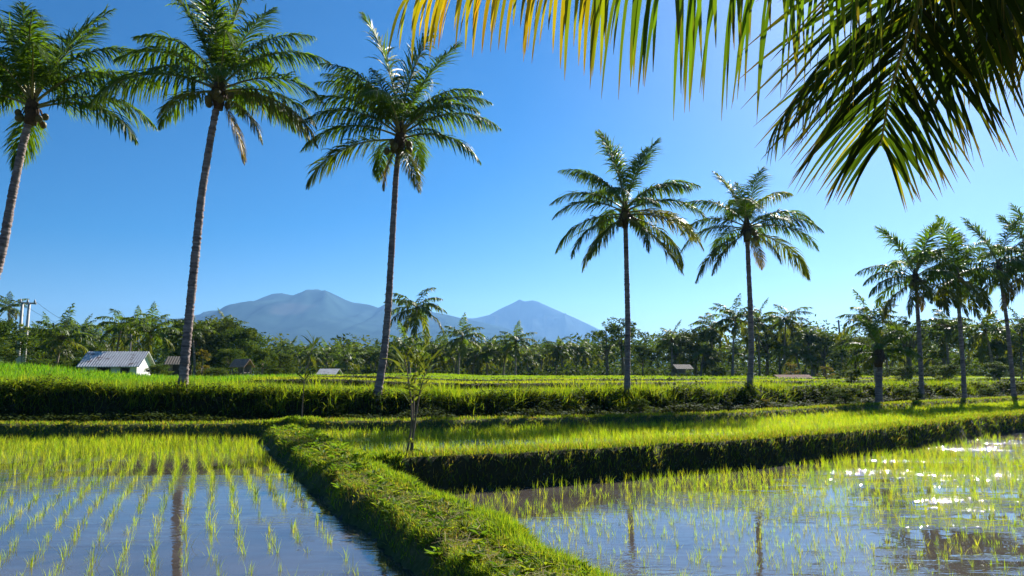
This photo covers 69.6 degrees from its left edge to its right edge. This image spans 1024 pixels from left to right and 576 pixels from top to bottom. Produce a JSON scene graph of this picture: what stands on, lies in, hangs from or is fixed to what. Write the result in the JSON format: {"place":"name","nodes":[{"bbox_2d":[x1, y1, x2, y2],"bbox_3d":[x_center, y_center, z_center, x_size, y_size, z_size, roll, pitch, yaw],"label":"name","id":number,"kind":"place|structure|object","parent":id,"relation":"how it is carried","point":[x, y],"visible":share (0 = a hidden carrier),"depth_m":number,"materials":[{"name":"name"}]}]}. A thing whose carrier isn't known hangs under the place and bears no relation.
{"place":"outdoors","nodes":[
{"label":"outdoors","id":0,"kind":"place"},
{"bbox_2d":[0,439,415,575],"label":"water","id":1,"kind":"structure","parent":0,"point":[368,556],"depth_m":9.32,"materials":[{"name":"liquid"}]},
{"bbox_2d":[0,289,742,374],"bbox_3d":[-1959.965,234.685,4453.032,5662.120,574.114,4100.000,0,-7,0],"label":"mountain","id":2,"kind":"structure","parent":0,"point":[327,316],"depth_m":4268.36,"materials":[{"name":"stone"}]},
{"bbox_2d":[0,371,1023,575],"bbox_3d":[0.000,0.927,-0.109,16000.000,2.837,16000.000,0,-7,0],"label":"ground","id":3,"kind":"structure","parent":0,"point":[420,560],"depth_m":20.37,"materials":[{"name":"plant"}]},
{"bbox_2d":[0,291,28,344],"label":"coconut palm","id":4,"kind":"object","parent":3,"relation":"on","point":[5,306],"visible":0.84,"depth_m":105.21,"materials":[{"name":"green plant"}]},
{"bbox_2d":[0,318,44,359],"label":"broadleaf tree","id":5,"kind":"object","parent":3,"relation":"on","point":[6,327],"visible":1,"depth_m":66.19,"materials":[{"name":"green plant"}]},
{"bbox_2d":[16,299,36,365],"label":"power pole","id":6,"kind":"object","parent":3,"relation":"on","point":[19,359],"visible":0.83,"depth_m":74.04,"materials":[{"name":"concrete"}]},
{"bbox_2d":[2,329,79,364],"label":"broadleaf tree","id":7,"kind":"object","parent":3,"relation":"on","point":[73,348],"visible":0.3,"depth_m":80.47,"materials":[{"name":"green plant"}]},
{"bbox_2d":[26,303,101,367],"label":"coconut palm","id":8,"kind":"object","parent":3,"relation":"on","point":[54,346],"visible":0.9,"depth_m":71.30,"materials":[{"name":"green plant"}]},
{"bbox_2d":[0,0,161,278],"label":"coconut palm","id":9,"kind":"object","parent":3,"relation":"on","point":[33,76],"visible":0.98,"depth_m":27.31,"materials":[{"name":"green plant"}]},
{"bbox_2d":[64,313,103,344],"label":"coconut palm","id":10,"kind":"object","parent":3,"relation":"on","point":[86,322],"visible":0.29,"depth_m":99.86,"materials":[{"name":"green plant"}]},
{"bbox_2d":[71,342,106,363],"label":"broadleaf tree","id":11,"kind":"object","parent":3,"relation":"on","point":[91,348],"visible":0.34,"depth_m":83.17,"materials":[{"name":"green plant"}]},
{"bbox_2d":[78,325,120,353],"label":"coconut palm","id":12,"kind":"object","parent":3,"relation":"on","point":[106,346],"visible":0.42,"depth_m":89.89,"materials":[{"name":"green plant"}]},
{"bbox_2d":[76,351,154,374],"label":"house","id":13,"kind":"structure","parent":3,"relation":"on","point":[126,362],"depth_m":54.82,"materials":[{"name":"metal"}]},
{"bbox_2d":[94,308,150,351],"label":"coconut palm","id":14,"kind":"object","parent":3,"relation":"on","point":[111,328],"visible":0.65,"depth_m":79.70,"materials":[{"name":"green plant"}]},
{"bbox_2d":[117,305,156,350],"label":"coconut palm","id":15,"kind":"object","parent":3,"relation":"on","point":[139,310],"visible":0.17,"depth_m":101.63,"materials":[{"name":"green plant"}]},
{"bbox_2d":[116,301,183,354],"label":"coconut palm","id":16,"kind":"object","parent":3,"relation":"on","point":[151,334],"visible":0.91,"depth_m":59.71,"materials":[{"name":"green plant"}]},
{"bbox_2d":[143,364,174,374],"bbox_3d":[-25.772,6.093,53.628,2.117,1.199,1.991,-2,-7,16],"label":"shrub","id":17,"kind":"object","parent":3,"relation":"on","point":[159,368],"visible":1,"depth_m":53.47,"materials":[{"name":"green plant"}]},
{"bbox_2d":[163,356,189,375],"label":"shed","id":18,"kind":"structure","parent":3,"relation":"on","point":[172,362],"depth_m":60.92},
{"bbox_2d":[151,320,223,375],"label":"broadleaf tree","id":19,"kind":"object","parent":3,"relation":"on","point":[177,343],"visible":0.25,"depth_m":81.28,"materials":[{"name":"green plant"}]},
{"bbox_2d":[170,318,218,375],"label":"coconut palm","id":20,"kind":"object","parent":3,"relation":"on","point":[197,335],"visible":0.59,"depth_m":78.82,"materials":[{"name":"green plant"}]},
{"bbox_2d":[195,349,210,376],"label":"broadleaf tree","id":21,"kind":"object","parent":3,"relation":"on","point":[205,354],"visible":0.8,"depth_m":57.71,"materials":[{"name":"green plant"}]},
{"bbox_2d":[87,0,330,391],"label":"coconut palm","id":22,"kind":"object","parent":3,"relation":"on","point":[223,59],"visible":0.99,"depth_m":26.13,"materials":[{"name":"green plant"}]},
{"bbox_2d":[201,368,230,377],"bbox_3d":[-19.958,5.842,49.665,2.047,0.942,2.154,2,-7,-18],"label":"shrub","id":23,"kind":"object","parent":3,"relation":"on","point":[219,372],"visible":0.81,"depth_m":49.41,"materials":[{"name":"green plant"}]},
{"bbox_2d":[190,315,253,373],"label":"broadleaf tree","id":24,"kind":"object","parent":3,"relation":"on","point":[219,327],"visible":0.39,"depth_m":82.40,"materials":[{"name":"green plant"}]},
{"bbox_2d":[214,348,247,374],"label":"broadleaf tree","id":25,"kind":"object","parent":3,"relation":"on","point":[232,354],"visible":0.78,"depth_m":75.28,"materials":[{"name":"green plant"}]},
{"bbox_2d":[212,326,267,374],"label":"broadleaf tree","id":26,"kind":"object","parent":3,"relation":"on","point":[239,337],"visible":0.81,"depth_m":80.91,"materials":[{"name":"green plant"}]},
{"bbox_2d":[228,359,254,374],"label":"field hut","id":27,"kind":"object","parent":3,"relation":"on","point":[245,365],"visible":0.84,"depth_m":65.49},
{"bbox_2d":[248,345,278,374],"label":"broadleaf tree","id":28,"kind":"object","parent":3,"relation":"on","point":[261,354],"visible":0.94,"depth_m":73.33,"materials":[{"name":"green plant"}]},
{"bbox_2d":[258,353,298,375],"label":"broadleaf tree","id":29,"kind":"object","parent":3,"relation":"on","point":[284,367],"visible":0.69,"depth_m":77.17,"materials":[{"name":"green plant"}]},
{"bbox_2d":[292,333,321,416],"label":"young tree","id":30,"kind":"object","parent":3,"relation":"on","point":[313,345],"visible":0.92,"depth_m":22.45,"materials":[{"name":"green plant"}]},
{"bbox_2d":[292,341,323,371],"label":"coconut palm","id":31,"kind":"object","parent":3,"relation":"on","point":[308,353],"visible":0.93,"depth_m":108.81,"materials":[{"name":"green plant"}]},
{"bbox_2d":[312,338,341,368],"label":"coconut palm","id":32,"kind":"object","parent":3,"relation":"on","point":[326,351],"visible":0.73,"depth_m":117.48,"materials":[{"name":"green plant"}]},
{"bbox_2d":[322,341,366,374],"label":"coconut palm","id":33,"kind":"object","parent":3,"relation":"on","point":[346,357],"visible":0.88,"depth_m":104.75,"materials":[{"name":"green plant"}]},
{"bbox_2d":[351,342,385,369],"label":"coconut palm","id":34,"kind":"object","parent":3,"relation":"on","point":[367,357],"visible":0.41,"depth_m":119.60,"materials":[{"name":"green plant"}]},
{"bbox_2d":[359,340,388,369],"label":"coconut palm","id":35,"kind":"object","parent":3,"relation":"on","point":[374,356],"visible":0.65,"depth_m":117.89,"materials":[{"name":"green plant"}]},
{"bbox_2d":[300,12,501,399],"bbox_3d":[-4.028,-3.015,26.113,6.097,14.471,5.917,-6,-9,44],"label":"coconut palm","id":36,"kind":"object","parent":3,"relation":"on","point":[394,109],"visible":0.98,"depth_m":26.53,"materials":[{"name":"green plant"}]},
{"bbox_2d":[376,320,432,373],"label":"coconut palm","id":37,"kind":"object","parent":3,"relation":"on","point":[409,342],"visible":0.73,"depth_m":69.57,"materials":[{"name":"green plant"}]},
{"bbox_2d":[383,343,444,454],"bbox_3d":[-1.986,2.304,14.743,1.234,2.376,0.864,2,-7,-17],"label":"young tree","id":38,"kind":"object","parent":3,"relation":"on","point":[401,359],"visible":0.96,"depth_m":14.73,"materials":[{"name":"green plant"}]},
{"bbox_2d":[383,287,446,371],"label":"coconut palm","id":39,"kind":"object","parent":3,"relation":"on","point":[417,314],"visible":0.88,"depth_m":83.58,"materials":[{"name":"green plant"}]},
{"bbox_2d":[404,342,442,372],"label":"coconut palm","id":40,"kind":"object","parent":3,"relation":"on","point":[426,359],"visible":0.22,"depth_m":100.42,"materials":[{"name":"green plant"}]},
{"bbox_2d":[417,331,451,372],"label":"coconut palm","id":41,"kind":"object","parent":3,"relation":"on","point":[435,347],"visible":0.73,"depth_m":100.63,"materials":[{"name":"green plant"}]},
{"bbox_2d":[241,415,630,575],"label":"grass","id":42,"kind":"structure","parent":3,"relation":"on","point":[502,537],"depth_m":8.17,"materials":[{"name":"plant"}]},
{"bbox_2d":[441,334,476,373],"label":"coconut palm","id":43,"kind":"object","parent":3,"relation":"on","point":[464,361],"visible":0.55,"depth_m":102.07,"materials":[{"name":"green plant"}]},
{"bbox_2d":[437,313,485,374],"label":"coconut palm","id":44,"kind":"object","parent":3,"relation":"on","point":[458,340],"visible":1,"depth_m":87.42,"materials":[{"name":"green plant"}]},
{"bbox_2d":[456,345,495,374],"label":"coconut palm","id":45,"kind":"object","parent":3,"relation":"on","point":[474,356],"visible":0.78,"depth_m":101.70,"materials":[{"name":"green plant"}]},
{"bbox_2d":[467,331,506,374],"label":"coconut palm","id":46,"kind":"object","parent":3,"relation":"on","point":[488,347],"visible":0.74,"depth_m":102.17,"materials":[{"name":"green plant"}]},
{"bbox_2d":[488,333,523,374],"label":"coconut palm","id":47,"kind":"object","parent":3,"relation":"on","point":[510,356],"visible":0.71,"depth_m":101.85,"materials":[{"name":"green plant"}]},
{"bbox_2d":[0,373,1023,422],"bbox_3d":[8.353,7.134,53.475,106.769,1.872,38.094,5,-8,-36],"label":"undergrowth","id":48,"kind":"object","parent":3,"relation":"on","point":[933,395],"visible":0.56,"depth_m":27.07,"materials":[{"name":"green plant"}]},
{"bbox_2d":[0,371,1023,421],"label":"grass","id":49,"kind":"structure","parent":3,"relation":"on","point":[454,392],"depth_m":26.37,"materials":[{"name":"plant"}]},
{"bbox_2d":[0,313,1023,376],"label":"woods","id":50,"kind":"object","parent":3,"relation":"on","point":[662,367],"visible":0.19,"depth_m":134.76,"materials":[{"name":"green plant"}]},
{"bbox_2d":[0,361,1023,400],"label":"grass","id":51,"kind":"structure","parent":3,"relation":"on","point":[14,367],"depth_m":46.33,"materials":[{"name":"plant"}]},
{"bbox_2d":[495,321,537,374],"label":"coconut palm","id":52,"kind":"object","parent":3,"relation":"on","point":[506,349],"visible":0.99,"depth_m":99.31,"materials":[{"name":"green plant"}]},
{"bbox_2d":[511,343,544,374],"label":"coconut palm","id":53,"kind":"object","parent":3,"relation":"on","point":[527,359],"visible":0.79,"depth_m":110.00,"materials":[{"name":"green plant"}]},
{"bbox_2d":[527,337,554,369],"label":"coconut palm","id":54,"kind":"object","parent":3,"relation":"on","point":[542,354],"visible":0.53,"depth_m":114.89,"materials":[{"name":"green plant"}]},
{"bbox_2d":[539,336,579,374],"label":"coconut palm","id":55,"kind":"object","parent":3,"relation":"on","point":[557,353],"visible":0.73,"depth_m":103.95,"materials":[{"name":"green plant"}]},
{"bbox_2d":[546,336,574,367],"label":"coconut palm","id":56,"kind":"object","parent":3,"relation":"on","point":[560,352],"visible":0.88,"depth_m":103.24,"materials":[{"name":"green plant"}]},
{"bbox_2d":[569,339,596,365],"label":"coconut palm","id":57,"kind":"object","parent":3,"relation":"on","point":[581,350],"visible":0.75,"depth_m":118.42,"materials":[{"name":"green plant"}]},
{"bbox_2d":[585,321,624,375],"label":"broadleaf tree","id":58,"kind":"object","parent":3,"relation":"on","point":[603,335],"visible":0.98,"depth_m":95.40,"materials":[{"name":"green plant"}]},
{"bbox_2d":[595,317,648,375],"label":"broadleaf tree","id":59,"kind":"object","parent":3,"relation":"on","point":[621,344],"visible":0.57,"depth_m":97.57,"materials":[{"name":"green plant"}]},
{"bbox_2d":[548,129,708,394],"bbox_3d":[5.034,-1.071,30.606,5.791,11.729,5.395,-5,-8,36],"label":"coconut palm","id":60,"kind":"object","parent":3,"relation":"on","point":[625,216],"visible":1,"depth_m":30.59,"materials":[{"name":"green plant"}]},
{"bbox_2d":[626,398,652,413],"bbox_3d":[4.839,4.567,27.896,0.996,0.800,1.059,-2,-7,15],"label":"shrub","id":61,"kind":"object","parent":3,"relation":"on","point":[636,404],"visible":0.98,"depth_m":27.81,"materials":[{"name":"green plant"}]},
{"bbox_2d":[630,342,658,375],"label":"broadleaf tree","id":62,"kind":"object","parent":3,"relation":"on","point":[648,352],"visible":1,"depth_m":95.11,"materials":[{"name":"green plant"}]},
{"bbox_2d":[648,319,694,374],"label":"coconut palm","id":63,"kind":"object","parent":3,"relation":"on","point":[669,337],"visible":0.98,"depth_m":93.99,"materials":[{"name":"green plant"}]},
{"bbox_2d":[649,333,698,374],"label":"broadleaf tree","id":64,"kind":"object","parent":3,"relation":"on","point":[667,356],"visible":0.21,"depth_m":97.41,"materials":[{"name":"green plant"}]},
{"bbox_2d":[669,364,693,376],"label":"field hut","id":65,"kind":"object","parent":3,"relation":"on","point":[679,369],"visible":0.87,"depth_m":77.38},
{"bbox_2d":[668,328,729,375],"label":"broadleaf tree","id":66,"kind":"object","parent":3,"relation":"on","point":[694,336],"visible":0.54,"depth_m":94.75,"materials":[{"name":"green plant"}]},
{"bbox_2d":[685,341,722,375],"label":"coconut palm","id":67,"kind":"object","parent":3,"relation":"on","point":[706,358],"visible":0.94,"depth_m":92.78,"materials":[{"name":"green plant"}]},
{"bbox_2d":[387,0,1023,212],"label":"coconut palm","id":68,"kind":"object","parent":3,"relation":"on","point":[995,39],"visible":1,"depth_m":4.03,"materials":[{"name":"green plant"}]},
{"bbox_2d":[688,312,732,375],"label":"coconut palm","id":69,"kind":"object","parent":3,"relation":"on","point":[714,332],"visible":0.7,"depth_m":94.20,"materials":[{"name":"green plant"}]},
{"bbox_2d":[704,293,760,375],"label":"coconut palm","id":70,"kind":"object","parent":3,"relation":"on","point":[736,319],"visible":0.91,"depth_m":91.97,"materials":[{"name":"green plant"}]},
{"bbox_2d":[721,335,747,374],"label":"coconut palm","id":71,"kind":"object","parent":3,"relation":"on","point":[737,349],"visible":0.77,"depth_m":96.33,"materials":[{"name":"green plant"}]},
{"bbox_2d":[679,166,823,386],"bbox_3d":[11.579,-0.497,34.841,5.723,11.612,5.689,-6,-9,42],"label":"coconut palm","id":72,"kind":"object","parent":3,"relation":"on","point":[745,207],"visible":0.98,"depth_m":35.01,"materials":[{"name":"green plant"}]},
{"bbox_2d":[740,297,782,375],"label":"coconut palm","id":73,"kind":"object","parent":3,"relation":"on","point":[761,325],"visible":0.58,"depth_m":96.48,"materials":[{"name":"green plant"}]},
{"bbox_2d":[737,318,798,375],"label":"broadleaf tree","id":74,"kind":"object","parent":3,"relation":"on","point":[763,346],"visible":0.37,"depth_m":99.17,"materials":[{"name":"green plant"}]},
{"bbox_2d":[756,329,795,374],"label":"broadleaf tree","id":75,"kind":"object","parent":3,"relation":"on","point":[765,355],"visible":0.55,"depth_m":97.23,"materials":[{"name":"green plant"}]},
{"bbox_2d":[763,304,813,367],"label":"coconut palm","id":76,"kind":"object","parent":3,"relation":"on","point":[780,322],"visible":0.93,"depth_m":91.69,"materials":[{"name":"green plant"}]},
{"bbox_2d":[769,332,819,374],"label":"coconut palm","id":77,"kind":"object","parent":3,"relation":"on","point":[796,356],"visible":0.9,"depth_m":87.86,"materials":[{"name":"green plant"}]},
{"bbox_2d":[786,319,824,375],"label":"coconut palm","id":78,"kind":"object","parent":3,"relation":"on","point":[804,330],"visible":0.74,"depth_m":89.83,"materials":[{"name":"green plant"}]},
{"bbox_2d":[800,331,850,375],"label":"broadleaf tree","id":79,"kind":"object","parent":3,"relation":"on","point":[825,340],"visible":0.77,"depth_m":89.16,"materials":[{"name":"green plant"}]},
{"bbox_2d":[824,387,860,403],"bbox_3d":[16.529,5.466,36.566,1.797,1.090,1.795,6,-9,-42],"label":"shrub","id":80,"kind":"object","parent":3,"relation":"on","point":[845,395],"visible":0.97,"depth_m":36.49,"materials":[{"name":"green plant"}]},
{"bbox_2d":[824,334,874,376],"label":"broadleaf tree","id":81,"kind":"object","parent":3,"relation":"on","point":[860,339],"visible":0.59,"depth_m":83.09,"materials":[{"name":"green plant"}]},
{"bbox_2d":[833,369,866,382],"bbox_3d":[27.392,7.251,59.529,2.478,1.353,2.475,2,-7,-20],"label":"shrub","id":82,"kind":"object","parent":3,"relation":"on","point":[856,372],"visible":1,"depth_m":59.38,"materials":[{"name":"green plant"}]},
{"bbox_2d":[835,289,907,381],"bbox_3d":[30.156,4.176,62.047,5.629,8.285,5.167,0,-7,0],"label":"coconut palm","id":83,"kind":"object","parent":3,"relation":"on","point":[864,312],"visible":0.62,"depth_m":61.90,"materials":[{"name":"green plant"}]},
{"bbox_2d":[836,314,922,402],"bbox_3d":[18.330,3.762,36.597,4.037,5.106,2.672,0,-7,0],"label":"young palm","id":84,"kind":"object","parent":3,"relation":"on","point":[878,357],"visible":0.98,"depth_m":36.66,"materials":[{"name":"green plant"}]},
{"bbox_2d":[882,365,918,380],"bbox_3d":[32.588,7.325,61.529,3.165,1.728,3.161,2,-7,-18],"label":"shrub","id":85,"kind":"object","parent":3,"relation":"on","point":[900,372],"visible":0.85,"depth_m":61.32,"materials":[{"name":"green plant"}]},
{"bbox_2d":[892,387,926,400],"bbox_3d":[21.529,5.907,40.069,1.676,1.017,1.674,-1,-7,12],"label":"shrub","id":86,"kind":"object","parent":3,"relation":"on","point":[906,389],"visible":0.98,"depth_m":39.89,"materials":[{"name":"green plant"}]},
{"bbox_2d":[885,315,943,378],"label":"broadleaf tree","id":87,"kind":"object","parent":3,"relation":"on","point":[905,345],"visible":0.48,"depth_m":71.61,"materials":[{"name":"green plant"}]},
{"bbox_2d":[855,217,974,400],"bbox_3d":[22.681,1.498,41.121,5.484,10.658,4.965,6,-9,-41],"label":"coconut palm","id":88,"kind":"object","parent":3,"relation":"on","point":[918,259],"visible":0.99,"depth_m":41.05,"materials":[{"name":"green plant"}]},
{"bbox_2d":[912,343,957,376],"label":"coconut palm","id":89,"kind":"object","parent":3,"relation":"on","point":[927,362],"visible":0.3,"depth_m":94.64,"materials":[{"name":"green plant"}]},
{"bbox_2d":[902,317,981,378],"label":"broadleaf tree","id":90,"kind":"object","parent":3,"relation":"on","point":[936,353],"visible":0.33,"depth_m":77.19,"materials":[{"name":"green plant"}]},
{"bbox_2d":[923,364,960,380],"bbox_3d":[37.242,7.491,63.510,3.427,1.871,3.423,3,-7,-23],"label":"shrub","id":91,"kind":"object","parent":3,"relation":"on","point":[950,369],"visible":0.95,"depth_m":63.37,"materials":[{"name":"green plant"}]},
{"bbox_2d":[912,309,976,378],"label":"coconut palm","id":92,"kind":"object","parent":3,"relation":"on","point":[947,330],"visible":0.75,"depth_m":74.64,"materials":[{"name":"green plant"}]},
{"bbox_2d":[907,215,1011,397],"bbox_3d":[26.234,1.332,43.173,5.044,11.416,5.682,-3,-7,21],"label":"coconut palm","id":93,"kind":"object","parent":3,"relation":"on","point":[957,256],"visible":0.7,"depth_m":43.18,"materials":[{"name":"green plant"}]},
{"bbox_2d":[950,305,1023,379],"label":"coconut palm","id":94,"kind":"object","parent":3,"relation":"on","point":[978,339],"visible":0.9,"depth_m":69.50,"materials":[{"name":"green plant"}]},
{"bbox_2d":[951,214,1023,396],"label":"coconut palm","id":95,"kind":"object","parent":3,"relation":"on","point":[1004,284],"visible":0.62,"depth_m":45.16,"materials":[{"name":"green plant"}]},
{"bbox_2d":[978,387,1000,396],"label":"shrub","id":96,"kind":"object","parent":3,"relation":"on","point":[992,391],"visible":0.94,"depth_m":44.41,"materials":[{"name":"green plant"}]},
{"bbox_2d":[971,341,1017,376],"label":"broadleaf tree","id":97,"kind":"object","parent":3,"relation":"on","point":[994,354],"visible":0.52,"depth_m":79.05,"materials":[{"name":"green plant"}]},
{"bbox_2d":[975,361,1022,380],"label":"shrub","id":98,"kind":"object","parent":3,"relation":"on","point":[999,368],"visible":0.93,"depth_m":61.15,"materials":[{"name":"green plant"}]},
{"bbox_2d":[976,327,1023,377],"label":"broadleaf tree","id":99,"kind":"object","parent":3,"relation":"on","point":[999,347],"visible":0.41,"depth_m":78.42,"materials":[{"name":"green plant"}]},
{"bbox_2d":[982,203,1023,311],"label":"coconut palm","id":100,"kind":"object","parent":3,"relation":"on","point":[1009,272],"visible":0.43,"depth_m":46.27,"materials":[{"name":"green plant"}]},
{"bbox_2d":[993,305,1023,380],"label":"coconut palm","id":101,"kind":"object","parent":3,"relation":"on","point":[1019,325],"visible":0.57,"depth_m":79.75,"materials":[{"name":"green plant"}]},
{"bbox_2d":[1001,329,1023,371],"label":"broadleaf tree","id":102,"kind":"object","parent":3,"relation":"on","point":[1016,352],"visible":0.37,"depth_m":82.04,"materials":[{"name":"green plant"}]},
{"bbox_2d":[0,399,1023,552],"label":"rice","id":103,"kind":"object","parent":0,"point":[928,413],"visible":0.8,"depth_m":17.37,"materials":[{"name":"plant"}]},
{"bbox_2d":[0,0,1023,374],"label":"sky","id":104,"kind":"structure","parent":0,"point":[102,221],"materials":[{"name":"blue"}]},
{"bbox_2d":[467,300,753,374],"bbox_3d":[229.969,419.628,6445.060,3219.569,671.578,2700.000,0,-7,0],"label":"mountain","id":105,"kind":"structure","parent":0,"point":[546,321],"depth_m":6405.22,"materials":[{"name":"stone"}]},
{"bbox_2d":[321,407,985,451],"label":"water","id":106,"kind":"structure","parent":0,"point":[467,446],"depth_m":20.19,"materials":[{"name":"liquid"}]},
{"bbox_2d":[446,432,1023,575],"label":"water","id":107,"kind":"structure","parent":0,"point":[956,563],"depth_m":11.26,"materials":[{"name":"liquid"}]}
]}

